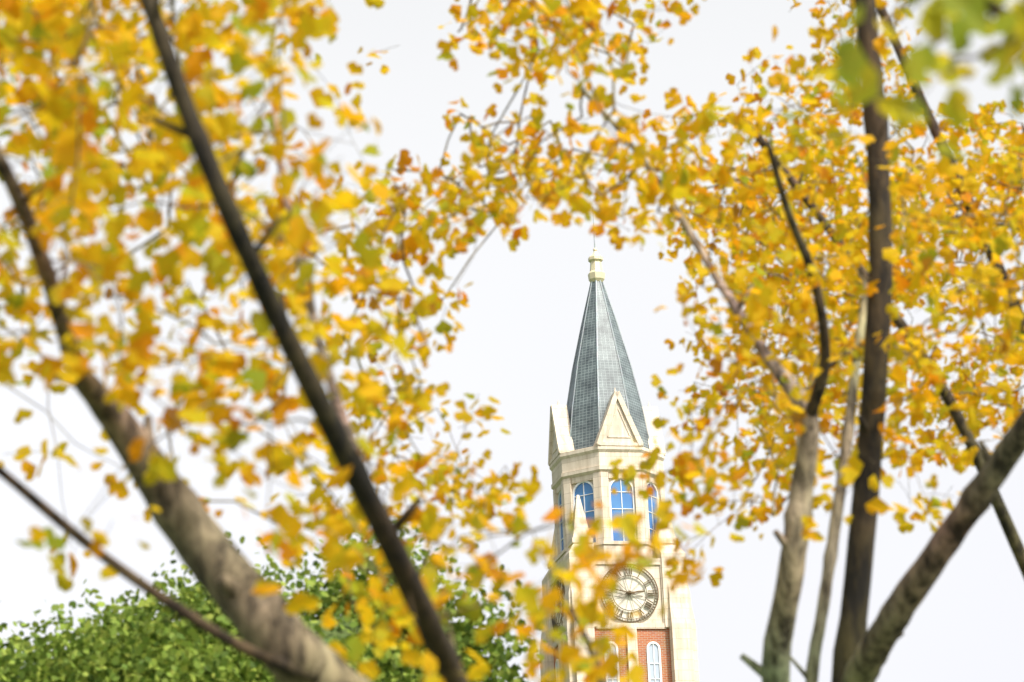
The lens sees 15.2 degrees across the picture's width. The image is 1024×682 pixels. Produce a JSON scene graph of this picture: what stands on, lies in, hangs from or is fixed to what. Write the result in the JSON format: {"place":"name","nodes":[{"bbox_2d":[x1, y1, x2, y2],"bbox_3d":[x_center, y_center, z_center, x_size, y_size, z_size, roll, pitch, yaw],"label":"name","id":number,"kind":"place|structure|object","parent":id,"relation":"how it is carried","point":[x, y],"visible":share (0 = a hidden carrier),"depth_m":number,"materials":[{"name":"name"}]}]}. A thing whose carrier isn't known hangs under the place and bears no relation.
{"place":"outdoors","nodes":[
{"label":"outdoors","id":0,"kind":"place"},
{"bbox_2d":[0,0,1023,681],"label":"sky","id":1,"kind":"structure","parent":0,"point":[522,320],"materials":[{"name":"white"}]},
{"label":"ground","id":2,"kind":"structure","parent":0,"visible":0},
{"bbox_2d":[0,504,566,681],"bbox_3d":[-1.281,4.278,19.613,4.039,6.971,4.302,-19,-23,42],"label":"camphor tree","id":3,"kind":"object","parent":2,"relation":"on","point":[126,645],"visible":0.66,"depth_m":19.41,"materials":[{"name":"green plant"}]},
{"bbox_2d":[0,0,707,681],"bbox_3d":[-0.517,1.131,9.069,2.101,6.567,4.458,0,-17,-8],"label":"ginkgo tree","id":4,"kind":"object","parent":2,"relation":"on","point":[280,642],"visible":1,"depth_m":8.30,"materials":[{"name":"yellow plant"}]},
{"bbox_2d":[539,209,698,681],"bbox_3d":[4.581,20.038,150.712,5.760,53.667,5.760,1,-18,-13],"label":"clock tower","id":5,"kind":"structure","parent":2,"relation":"on","point":[601,419],"depth_m":153.35,"materials":[{"name":"stone"}]},
{"bbox_2d":[263,0,1023,681],"bbox_3d":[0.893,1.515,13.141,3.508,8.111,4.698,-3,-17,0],"label":"ginkgo tree","id":6,"kind":"object","parent":2,"relation":"on","point":[873,344],"visible":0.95,"depth_m":12.66,"materials":[{"name":"yellow plant"}]},
{"bbox_2d":[607,0,1023,577],"bbox_3d":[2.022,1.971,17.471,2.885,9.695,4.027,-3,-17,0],"label":"ginkgo tree","id":7,"kind":"object","parent":2,"relation":"on","point":[766,256],"visible":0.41,"depth_m":17.45,"materials":[{"name":"yellow plant"}]},
{"bbox_2d":[780,0,1023,158],"bbox_3d":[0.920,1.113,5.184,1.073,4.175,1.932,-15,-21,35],"label":"ginkgo tree","id":8,"kind":"object","parent":2,"relation":"on","point":[853,67],"visible":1,"depth_m":5.39,"materials":[{"name":"green plant"}]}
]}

